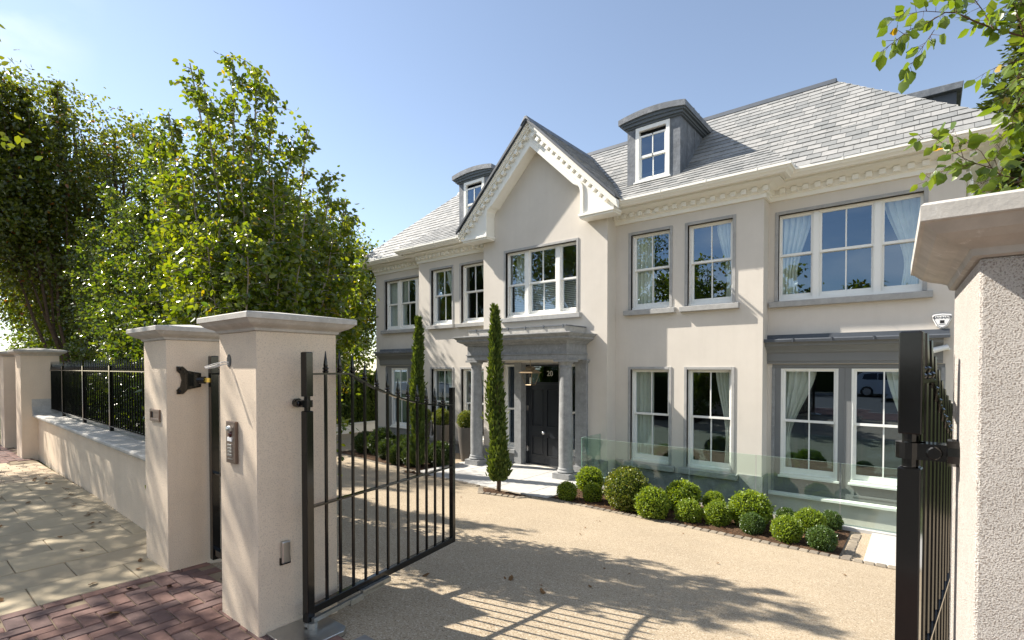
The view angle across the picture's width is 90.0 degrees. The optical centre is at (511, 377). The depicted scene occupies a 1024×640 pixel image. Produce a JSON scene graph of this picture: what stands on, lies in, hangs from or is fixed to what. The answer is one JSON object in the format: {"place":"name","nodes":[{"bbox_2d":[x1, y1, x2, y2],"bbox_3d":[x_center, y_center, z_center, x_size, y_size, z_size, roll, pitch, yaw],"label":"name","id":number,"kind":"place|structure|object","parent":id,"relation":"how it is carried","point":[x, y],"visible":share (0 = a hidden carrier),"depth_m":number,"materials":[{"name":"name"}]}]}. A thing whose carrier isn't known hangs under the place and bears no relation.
{"place":"outdoors","nodes":[
{"label":"outdoors","id":0,"kind":"place"},
{"bbox_2d":[0,440,33,463],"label":"brick crossover","id":1,"kind":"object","parent":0,"point":[7,455],"visible":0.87,"depth_m":9.53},
{"bbox_2d":[0,463,61,483],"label":"block pavement","id":2,"kind":"structure","parent":0,"point":[28,472],"depth_m":8.00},
{"bbox_2d":[0,24,64,178],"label":"street tree","id":3,"kind":"object","parent":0,"point":[17,139],"visible":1,"depth_m":9.12,"materials":[{"name":"green plant"}]},
{"bbox_2d":[0,404,67,471],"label":"ground","id":4,"kind":"structure","parent":0,"point":[36,460],"depth_m":9.33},
{"bbox_2d":[0,351,16,448],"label":"gate pillar","id":5,"kind":"structure","parent":4,"relation":"on","point":[8,428],"depth_m":10.65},
{"bbox_2d":[7,348,66,459],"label":"gate pillar","id":6,"kind":"structure","parent":4,"relation":"on","point":[33,373],"depth_m":9.42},
{"bbox_2d":[0,71,85,404],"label":"mature tree","id":7,"kind":"object","parent":4,"relation":"on","point":[31,137],"visible":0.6,"depth_m":12.38,"materials":[{"name":"green plant"}]},
{"bbox_2d":[0,203,114,374],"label":"young birch tree","id":8,"kind":"object","parent":4,"relation":"on","point":[76,347],"visible":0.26,"depth_m":12.68,"materials":[{"name":"green plant"}]},
{"bbox_2d":[32,399,145,530],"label":"garden wall","id":9,"kind":"structure","parent":4,"relation":"on","point":[103,463],"depth_m":6.56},
{"bbox_2d":[50,358,144,436],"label":"iron railings","id":10,"kind":"object","parent":9,"relation":"on","point":[62,379],"visible":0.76,"depth_m":7.23,"materials":[{"name":"metal"}]},
{"bbox_2d":[0,58,208,356],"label":"mature tree","id":11,"kind":"object","parent":4,"relation":"on","point":[97,169],"visible":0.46,"depth_m":12.75,"materials":[{"name":"green plant"}]},
{"bbox_2d":[98,174,364,324],"bbox_3d":[-10.068,-2.525,18.742,9.872,9.570,5.898,0,1,5],"label":"mature tree","id":12,"kind":"object","parent":4,"relation":"on","point":[313,205],"visible":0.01,"depth_m":18.10,"materials":[{"name":"green plant"}]},
{"bbox_2d":[300,216,384,388],"bbox_3d":[-6.677,-2.070,18.972,5.426,8.650,4.246,0,1,-2],"label":"mature tree","id":13,"kind":"object","parent":4,"relation":"on","point":[371,329],"visible":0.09,"depth_m":18.78,"materials":[{"name":"green plant"}]},
{"bbox_2d":[336,421,374,434],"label":"boundary wall","id":14,"kind":"structure","parent":4,"relation":"on","point":[370,426],"depth_m":19.96,"materials":[{"name":"white paint"}]},
{"bbox_2d":[366,369,375,420],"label":"conifer column","id":15,"kind":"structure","parent":4,"relation":"on","point":[371,379],"depth_m":21.06,"materials":[{"name":"green"}]},
{"bbox_2d":[353,78,1011,531],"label":"house","id":16,"kind":"structure","parent":4,"relation":"on","point":[835,160],"depth_m":11.32,"materials":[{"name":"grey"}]},
{"bbox_2d":[391,283,397,325],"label":"curtain","id":17,"kind":"object","parent":16,"relation":"hanging from","point":[394,287],"visible":0.55,"depth_m":17.85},
{"bbox_2d":[396,370,402,421],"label":"curtain","id":18,"kind":"object","parent":16,"relation":"hanging from","point":[398,374],"visible":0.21,"depth_m":17.71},
{"bbox_2d":[391,368,407,427],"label":"window","id":19,"kind":"structure","parent":16,"relation":"in","point":[401,424],"depth_m":17.66,"materials":[{"name":"white paint"}]},
{"bbox_2d":[381,274,418,333],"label":"window","id":20,"kind":"structure","parent":16,"relation":"in","point":[403,328],"depth_m":17.43,"materials":[{"name":"white paint"}]},
{"bbox_2d":[404,281,410,324],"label":"curtain","id":21,"kind":"object","parent":16,"relation":"hanging from","point":[405,300],"visible":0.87,"depth_m":17.45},
{"bbox_2d":[426,265,455,329],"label":"window","id":22,"kind":"structure","parent":16,"relation":"in","point":[437,324],"depth_m":15.63,"materials":[{"name":"white paint"}]},
{"bbox_2d":[429,367,455,442],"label":"window","id":23,"kind":"structure","parent":16,"relation":"in","point":[436,369],"depth_m":15.76,"materials":[{"name":"white paint"}]},
{"bbox_2d":[447,271,451,292],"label":"curtain","id":24,"kind":"object","parent":16,"relation":"hanging from","point":[449,274],"visible":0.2,"depth_m":15.51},
{"bbox_2d":[447,371,451,386],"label":"curtain","id":25,"kind":"object","parent":16,"relation":"hanging from","point":[449,373],"visible":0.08,"depth_m":15.58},
{"bbox_2d":[455,259,483,327],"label":"window","id":26,"kind":"structure","parent":16,"relation":"in","point":[476,321],"depth_m":14.90,"materials":[{"name":"white paint"}]},
{"bbox_2d":[456,367,483,444],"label":"window","id":27,"kind":"structure","parent":16,"relation":"in","point":[466,369],"depth_m":15.00,"materials":[{"name":"white paint"}]},
{"bbox_2d":[517,255,523,311],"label":"curtain","id":28,"kind":"object","parent":16,"relation":"hanging from","point":[520,269],"visible":0.64,"depth_m":13.54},
{"bbox_2d":[519,360,540,384],"bbox_3d":[0.431,-0.116,12.020,0.400,0.589,0.400,1,1,39],"label":"hanging lantern","id":29,"kind":"object","parent":16,"relation":"hanging from","point":[530,369],"visible":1,"depth_m":11.97,"materials":[{"name":"gold metal"}]},
{"bbox_2d":[500,237,581,322],"bbox_3d":[0.722,-2.349,12.712,2.430,1.860,0.370,1,1,39],"label":"window","id":30,"kind":"structure","parent":16,"relation":"in","point":[530,315],"depth_m":12.71,"materials":[{"name":"white paint"}]},
{"bbox_2d":[524,384,558,468],"bbox_3d":[0.819,1.197,12.876,1.150,2.052,0.220,1,1,39],"label":"front door","id":31,"kind":"structure","parent":16,"relation":"in","point":[543,399],"depth_m":12.90,"materials":[{"name":"grey paint"}]},
{"bbox_2d":[514,279,575,311],"bbox_3d":[0.879,-2.001,12.905,2.100,0.805,0.035,1,1,39],"label":"window blind","id":32,"kind":"object","parent":16,"relation":"attached to","point":[566,298],"depth_m":12.92,"materials":[{"name":"white"}]},
{"bbox_2d":[637,372,653,454],"bbox_3d":[3.017,0.857,11.643,0.430,2.040,0.079,1,1,39],"label":"curtain","id":33,"kind":"object","parent":16,"relation":"hanging from","point":[644,432],"visible":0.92,"depth_m":11.64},
{"bbox_2d":[637,236,654,303],"bbox_3d":[3.020,-2.350,11.585,0.430,1.655,0.078,1,1,39],"label":"curtain","id":34,"kind":"object","parent":16,"relation":"hanging from","point":[645,278],"visible":0.88,"depth_m":11.57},
{"bbox_2d":[622,367,674,471],"bbox_3d":[3.082,0.884,11.382,1.180,2.245,0.370,1,1,39],"label":"window","id":35,"kind":"structure","parent":16,"relation":"in","point":[652,458],"depth_m":11.44,"materials":[{"name":"white paint"}]},
{"bbox_2d":[623,225,675,315],"bbox_3d":[3.082,-2.323,11.321,1.180,1.860,0.370,1,1,39],"label":"window","id":36,"kind":"structure","parent":16,"relation":"in","point":[660,307],"depth_m":11.39,"materials":[{"name":"white paint"}]},
{"bbox_2d":[678,367,737,480],"bbox_3d":[4.081,0.900,10.575,1.180,2.245,0.370,1,1,39],"label":"window","id":37,"kind":"structure","parent":16,"relation":"in","point":[688,424],"depth_m":10.64,"materials":[{"name":"white paint"}]},
{"bbox_2d":[679,214,739,311],"bbox_3d":[4.081,-2.307,10.513,1.180,1.860,0.370,1,1,39],"label":"window","id":38,"kind":"structure","parent":16,"relation":"in","point":[726,302],"depth_m":10.56,"materials":[{"name":"white paint"}]},
{"bbox_2d":[716,372,729,462],"bbox_3d":[4.384,0.878,10.550,0.358,2.040,0.071,1,1,39],"label":"curtain","id":39,"kind":"object","parent":16,"relation":"hanging from","point":[722,378],"visible":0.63,"depth_m":10.52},
{"bbox_2d":[717,223,730,296],"bbox_3d":[4.383,-2.329,10.487,0.358,1.655,0.075,1,1,39],"label":"curtain","id":40,"kind":"object","parent":16,"relation":"hanging from","point":[724,232],"visible":0.59,"depth_m":10.47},
{"bbox_2d":[783,215,810,294],"bbox_3d":[5.594,-2.331,10.037,0.530,1.675,0.071,1,1,39],"label":"curtain","id":41,"kind":"object","parent":16,"relation":"hanging from","point":[795,232],"visible":0.9,"depth_m":10.08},
{"bbox_2d":[786,371,816,466],"bbox_3d":[5.630,0.873,10.025,0.580,2.070,0.079,1,1,39],"label":"curtain","id":42,"kind":"object","parent":16,"relation":"hanging from","point":[797,382],"visible":0.81,"depth_m":10.08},
{"bbox_2d":[780,369,838,480],"bbox_3d":[5.697,0.869,9.821,0.960,2.085,0.210,1,1,39],"label":"window","id":43,"kind":"structure","parent":16,"relation":"in","point":[790,471],"depth_m":9.83,"materials":[{"name":"white paint"}]},
{"bbox_2d":[769,187,932,307],"bbox_3d":[6.118,-2.286,9.382,2.490,1.860,0.370,1,1,39],"label":"window","id":44,"kind":"structure","parent":16,"relation":"in","point":[877,245],"depth_m":9.35,"materials":[{"name":"white paint"}]},
{"bbox_2d":[850,369,898,487],"bbox_3d":[6.599,0.883,9.092,0.960,2.085,0.210,1,1,39],"label":"window","id":45,"kind":"structure","parent":16,"relation":"in","point":[882,481],"depth_m":9.28,"materials":[{"name":"white paint"}]},
{"bbox_2d":[886,372,898,410],"bbox_3d":[6.856,0.892,9.028,0.440,2.070,0.078,1,1,39],"label":"curtain","id":46,"kind":"object","parent":16,"relation":"hanging from","point":[892,378],"visible":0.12,"depth_m":9.08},
{"bbox_2d":[885,197,919,284],"bbox_3d":[6.865,-2.311,9.002,0.550,1.675,0.078,1,1,39],"label":"curtain","id":47,"kind":"object","parent":16,"relation":"hanging from","point":[903,216],"visible":0.62,"depth_m":8.97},
{"bbox_2d":[933,344,949,352],"bbox_3d":[7.045,-0.471,8.363,0.360,0.146,0.156,0,1,-6],"label":"security camera","id":48,"kind":"object","parent":16,"relation":"attached to","point":[941,348],"visible":0.69,"depth_m":8.32,"materials":[{"name":"white plastic"}]},
{"bbox_2d":[932,314,951,328],"bbox_3d":[7.109,-0.934,8.463,0.248,0.243,0.073,1,1,39],"label":"alarm box","id":49,"kind":"object","parent":16,"relation":"attached to","point":[941,321],"visible":1,"depth_m":8.44,"materials":[{"name":"white plastic"}]},
{"bbox_2d":[602,485,895,536],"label":"balustrade kerb","id":50,"kind":"structure","parent":4,"relation":"on","point":[854,528],"depth_m":7.79,"materials":[{"name":"stone"}]},
{"bbox_2d":[581,434,893,509],"bbox_3d":[4.526,1.819,9.053,7.177,0.995,0.825,1,1,39],"label":"glass balustrade","id":51,"kind":"object","parent":50,"relation":"on","point":[692,448],"visible":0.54,"depth_m":9.52,"materials":[{"name":"green"}]},
{"bbox_2d":[911,188,1023,639],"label":"gate pillar","id":52,"kind":"structure","parent":4,"relation":"on","point":[969,250],"depth_m":1.04,"materials":[{"name":"paint"}]},
{"bbox_2d":[895,330,959,639],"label":"iron gate","id":53,"kind":"structure","parent":52,"relation":"attached to","point":[927,448],"depth_m":1.41,"materials":[{"name":"metal"}]},
{"bbox_2d":[972,0,1023,191],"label":"tree","id":54,"kind":"object","parent":4,"relation":"on","point":[1016,172],"visible":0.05,"depth_m":12.73,"materials":[{"name":"green plant"}]},
{"bbox_2d":[0,477,166,615],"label":"slab pavement","id":55,"kind":"structure","parent":0,"point":[110,553],"depth_m":4.75,"materials":[{"name":"stone"}]},
{"bbox_2d":[126,325,221,571],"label":"gate pillar","id":56,"kind":"structure","parent":55,"relation":"on","point":[177,488],"depth_m":4.24,"materials":[{"name":"paint"}]},
{"bbox_2d":[149,409,160,421],"bbox_3d":[-2.973,0.313,4.267,0.230,0.100,0.017,1,1,39],"label":"doorbell","id":57,"kind":"object","parent":56,"relation":"attached to","point":[154,414],"visible":1,"depth_m":4.25,"materials":[{"name":"metal"}]},
{"bbox_2d":[176,356,221,559],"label":"side gate","id":58,"kind":"structure","parent":56,"relation":"attached to","point":[191,380],"depth_m":4.26,"materials":[{"name":"metal"}]},
{"bbox_2d":[0,441,255,639],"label":"pavement","id":59,"kind":"structure","parent":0,"point":[217,576],"depth_m":3.93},
{"bbox_2d":[266,612,345,639],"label":"gate motor cover","id":60,"kind":"object","parent":59,"relation":"on","point":[328,628],"visible":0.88,"depth_m":3.18,"materials":[{"name":"metal"}]},
{"bbox_2d":[0,562,344,639],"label":"brick crossover","id":61,"kind":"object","parent":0,"point":[200,619],"visible":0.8,"depth_m":3.41,"materials":[{"name":"brick"}]},
{"bbox_2d":[197,311,356,636],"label":"gate pillar","id":62,"kind":"structure","parent":61,"relation":"on","point":[261,480],"depth_m":3.26,"materials":[{"name":"beige"}]},
{"bbox_2d":[205,361,228,368],"bbox_3d":[-1.905,-0.080,3.316,0.153,0.051,0.016,0,1,-21],"label":"loose cable","id":63,"kind":"object","parent":62,"relation":"attached to","point":[209,366],"visible":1,"depth_m":3.31,"materials":[{"name":"white plastic"}]},
{"bbox_2d":[225,421,237,463],"bbox_3d":[-1.815,0.417,3.297,0.133,0.270,0.045,1,1,39],"label":"keypad intercom","id":64,"kind":"object","parent":62,"relation":"attached to","point":[231,428],"visible":1,"depth_m":3.28,"materials":[{"name":"silver metal"}]},
{"bbox_2d":[279,540,290,565],"bbox_3d":[-1.435,1.108,3.245,0.030,0.150,0.068,1,1,39],"label":"gate photocell","id":65,"kind":"object","parent":62,"relation":"attached to","point":[285,558],"visible":1,"depth_m":3.23,"materials":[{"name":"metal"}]},
{"bbox_2d":[292,351,454,629],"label":"iron gate","id":66,"kind":"structure","parent":62,"relation":"attached to","point":[377,580],"depth_m":3.61,"materials":[{"name":"metal"}]},
{"bbox_2d":[415,461,605,497],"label":"porch paving","id":67,"kind":"structure","parent":0,"point":[534,481],"depth_m":11.40,"materials":[{"name":"stone"}]},
{"bbox_2d":[0,0,1020,374],"label":"sky","id":68,"kind":"structure","parent":0,"point":[406,97],"materials":[{"name":"blue"}]},
{"bbox_2d":[211,431,895,639],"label":"driveway","id":69,"kind":"structure","parent":0,"point":[676,583],"depth_m":4.92,"materials":[{"name":"gravel"}]},
{"bbox_2d":[336,389,343,423],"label":"conifer column","id":70,"kind":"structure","parent":69,"relation":"on","point":[342,415],"depth_m":19.82,"materials":[{"name":"green"}]},
{"bbox_2d":[341,372,357,422],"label":"conifer column","id":71,"kind":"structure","parent":69,"relation":"on","point":[346,410],"depth_m":20.12,"materials":[{"name":"green"}]},
{"bbox_2d":[354,373,370,421],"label":"conifer column","id":72,"kind":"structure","parent":69,"relation":"on","point":[359,405],"depth_m":20.61,"materials":[{"name":"green"}]},
{"bbox_2d":[354,634,373,639],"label":"gate setts","id":73,"kind":"structure","parent":69,"relation":"on","point":[364,637],"depth_m":3.15,"materials":[{"name":"grey stone"}]},
{"bbox_2d":[367,427,396,454],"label":"box ball","id":74,"kind":"object","parent":69,"relation":"on","point":[371,437],"visible":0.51,"depth_m":14.38,"materials":[{"name":"green"}]},
{"bbox_2d":[342,450,436,469],"bbox_3d":[-3.488,2.206,14.145,4.050,0.034,1.150,1,1,39],"label":"soil bed by the left bay","id":75,"kind":"object","parent":69,"relation":"on","point":[370,456],"visible":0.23,"depth_m":13.97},
{"bbox_2d":[354,431,371,452],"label":"box ball","id":76,"kind":"object","parent":75,"relation":"on","point":[358,443],"visible":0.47,"depth_m":14.78,"materials":[{"name":"green plant"}]},
{"bbox_2d":[374,438,396,458],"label":"box ball","id":77,"kind":"object","parent":75,"relation":"on","point":[381,448],"visible":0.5,"depth_m":13.85,"materials":[{"name":"green"}]},
{"bbox_2d":[400,445,422,466],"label":"box ball","id":78,"kind":"object","parent":75,"relation":"on","point":[404,456],"visible":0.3,"depth_m":12.82,"materials":[{"name":"green"}]},
{"bbox_2d":[385,444,404,464],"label":"box ball","id":79,"kind":"object","parent":69,"relation":"on","point":[393,455],"visible":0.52,"depth_m":13.13,"materials":[{"name":"green"}]},
{"bbox_2d":[400,434,429,446],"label":"box ball","id":80,"kind":"object","parent":69,"relation":"on","point":[403,441],"visible":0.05,"depth_m":13.69,"materials":[{"name":"green"}]},
{"bbox_2d":[428,440,448,466],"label":"box ball","id":81,"kind":"object","parent":69,"relation":"on","point":[439,454],"visible":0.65,"depth_m":12.83,"materials":[{"name":"green"}]},
{"bbox_2d":[436,424,448,443],"bbox_3d":[-1.988,1.775,14.474,0.490,0.915,0.490,1,1,39],"label":"planter","id":82,"kind":"object","parent":69,"relation":"on","point":[439,432],"visible":0.34,"depth_m":14.27,"materials":[{"name":"stone"}]},
{"bbox_2d":[431,408,448,424],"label":"box ball","id":83,"kind":"object","parent":82,"relation":"in","point":[439,417],"visible":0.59,"depth_m":14.29,"materials":[{"name":"green"}]},
{"bbox_2d":[457,427,470,461],"bbox_3d":[-1.229,1.788,13.822,0.490,0.915,0.490,1,1,39],"label":"planter","id":84,"kind":"object","parent":69,"relation":"on","point":[464,436],"visible":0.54,"depth_m":13.64,"materials":[{"name":"stone"}]},
{"bbox_2d":[456,410,470,427],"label":"box ball","id":85,"kind":"object","parent":84,"relation":"in","point":[463,419],"visible":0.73,"depth_m":13.65,"materials":[{"name":"green"}]},
{"bbox_2d":[483,487,525,496],"bbox_3d":[-0.329,2.216,9.979,1.100,0.107,0.600,1,1,39],"label":"soil pit","id":86,"kind":"object","parent":69,"relation":"on","point":[491,490],"visible":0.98,"depth_m":9.84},
{"bbox_2d":[480,303,513,491],"bbox_3d":[-0.291,0.409,10.037,0.637,3.790,0.607,1,1,39],"label":"slim cypress","id":87,"kind":"object","parent":86,"relation":"on","point":[499,463],"visible":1,"depth_m":9.97,"materials":[{"name":"green plant"}]},
{"bbox_2d":[575,464,603,490],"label":"box ball","id":88,"kind":"object","parent":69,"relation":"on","point":[585,475],"visible":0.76,"depth_m":10.18,"materials":[{"name":"green"}]},
{"bbox_2d":[581,481,602,501],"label":"box ball","id":89,"kind":"object","parent":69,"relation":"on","point":[592,492],"visible":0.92,"depth_m":9.40,"materials":[{"name":"green"}]},
{"bbox_2d":[336,452,895,569],"bbox_3d":[1.113,2.279,9.533,17.134,0.200,1.797,1,1,36],"label":"cobble edging","id":90,"kind":"object","parent":69,"relation":"on","point":[850,551],"visible":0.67,"depth_m":7.67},
{"bbox_2d":[552,488,850,555],"bbox_3d":[2.816,2.297,8.789,4.890,0.057,1.420,1,1,39],"label":"soil bed by the balustrade","id":91,"kind":"object","parent":69,"relation":"on","point":[766,535],"visible":0.16,"depth_m":7.82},
{"bbox_2d":[556,480,577,500],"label":"box ball","id":92,"kind":"object","parent":91,"relation":"on","point":[566,490],"visible":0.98,"depth_m":9.54,"materials":[{"name":"green plant"}]},
{"bbox_2d":[602,465,650,512],"bbox_3d":[2.012,1.962,8.998,0.845,0.850,0.909,0,1,-20],"label":"box ball","id":93,"kind":"object","parent":91,"relation":"on","point":[623,486],"visible":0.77,"depth_m":8.78,"materials":[{"name":"green plant"}]},
{"bbox_2d":[633,483,671,519],"bbox_3d":[2.328,2.083,8.483,0.619,0.632,0.639,-1,1,-25],"label":"box ball","id":94,"kind":"object","parent":91,"relation":"on","point":[652,502],"visible":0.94,"depth_m":8.33,"materials":[{"name":"green"}]},
{"bbox_2d":[664,478,702,509],"bbox_3d":[2.974,2.066,8.916,0.682,0.634,0.645,0,1,-16],"label":"box ball","id":95,"kind":"object","parent":91,"relation":"on","point":[676,491],"visible":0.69,"depth_m":8.77,"materials":[{"name":"green"}]},
{"bbox_2d":[673,497,702,523],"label":"box ball","id":96,"kind":"object","parent":91,"relation":"on","point":[687,510],"visible":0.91,"depth_m":8.14,"materials":[{"name":"green"}]},
{"bbox_2d":[551,492,840,547],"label":"leaf litter","id":97,"kind":"object","parent":91,"relation":"on","point":[674,517],"visible":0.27,"depth_m":8.16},
{"bbox_2d":[700,489,725,507],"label":"box ball","id":98,"kind":"object","parent":91,"relation":"on","point":[709,496],"visible":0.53,"depth_m":8.87,"materials":[{"name":"green"}]},
{"bbox_2d":[702,499,732,526],"bbox_3d":[3.239,2.155,8.079,0.463,0.493,0.462,0,1,-16],"label":"box ball","id":99,"kind":"object","parent":91,"relation":"on","point":[717,513],"visible":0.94,"depth_m":7.96,"materials":[{"name":"green"}]},
{"bbox_2d":[728,488,775,525],"bbox_3d":[3.739,2.065,8.051,0.677,0.651,0.720,-1,1,-41],"label":"box ball","id":100,"kind":"object","parent":91,"relation":"on","point":[744,502],"visible":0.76,"depth_m":7.91,"materials":[{"name":"green"}]},
{"bbox_2d":[738,511,765,534],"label":"box ball","id":101,"kind":"object","parent":91,"relation":"on","point":[751,523],"visible":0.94,"depth_m":7.55,"materials":[{"name":"green plant"}]},
{"bbox_2d":[775,507,795,518],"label":"box ball","id":102,"kind":"object","parent":91,"relation":"on","point":[783,511],"visible":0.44,"depth_m":8.15,"materials":[{"name":"green"}]},
{"bbox_2d":[769,513,803,543],"bbox_3d":[3.927,2.179,7.318,0.450,0.473,0.480,0,1,23],"label":"box ball","id":103,"kind":"object","parent":91,"relation":"on","point":[786,529],"visible":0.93,"depth_m":7.20,"materials":[{"name":"green"}]},
{"bbox_2d":[793,506,827,533],"bbox_3d":[4.472,2.163,7.688,0.471,0.452,0.496,0,1,5],"label":"box ball","id":104,"kind":"object","parent":91,"relation":"on","point":[807,517],"visible":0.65,"depth_m":7.58,"materials":[{"name":"green"}]},
{"bbox_2d":[805,524,838,551],"bbox_3d":[4.238,2.206,7.004,0.420,0.375,0.428,0,1,22],"label":"box ball","id":105,"kind":"object","parent":91,"relation":"on","point":[818,537],"visible":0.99,"depth_m":6.91,"materials":[{"name":"green"}]},
{"bbox_2d":[822,510,844,529],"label":"box ball","id":106,"kind":"object","parent":91,"relation":"on","point":[833,519],"visible":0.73,"depth_m":7.82,"materials":[{"name":"green"}]},
{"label":"soil pit","id":107,"kind":"structure","parent":69,"relation":"on","visible":0},
{"bbox_2d":[406,315,432,472],"bbox_3d":[-2.170,0.414,11.944,0.639,3.786,0.605,0,1,-8],"label":"slim cypress","id":108,"kind":"object","parent":107,"relation":"in","point":[417,376],"visible":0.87,"depth_m":11.87,"materials":[{"name":"green plant"}]},
{"bbox_2d":[863,533,895,565],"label":"pale paving","id":109,"kind":"structure","parent":0,"point":[881,548],"depth_m":6.95,"materials":[{"name":"stone"}]},
{"bbox_2d":[871,0,1023,195],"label":"overhanging branch","id":110,"kind":"object","parent":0,"point":[1011,133],"visible":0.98,"depth_m":2.23,"materials":[{"name":"green plant"}]},
{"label":"garden soil","id":111,"kind":"structure","parent":0,"visible":0},
{"bbox_2d":[68,372,144,433],"bbox_3d":[-6.193,0.733,8.415,5.938,1.838,1.050,1,1,39],"label":"evergreen hedge","id":112,"kind":"object","parent":111,"relation":"on","point":[121,402],"visible":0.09,"depth_m":7.84,"materials":[{"name":"green plant"}]},
{"bbox_2d":[57,113,207,428],"bbox_3d":[-6.716,-1.486,9.401,5.898,6.164,2.150,1,1,39],"label":"young birch tree","id":113,"kind":"object","parent":111,"relation":"on","point":[116,316],"visible":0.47,"depth_m":8.97,"materials":[{"name":"green plant"}]},
{"bbox_2d":[130,51,379,488],"bbox_3d":[-3.234,-1.181,6.357,2.927,5.642,2.635,1,1,39],"label":"young birch tree","id":114,"kind":"object","parent":111,"relation":"on","point":[204,286],"visible":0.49,"depth_m":5.96,"materials":[{"name":"green plant"}]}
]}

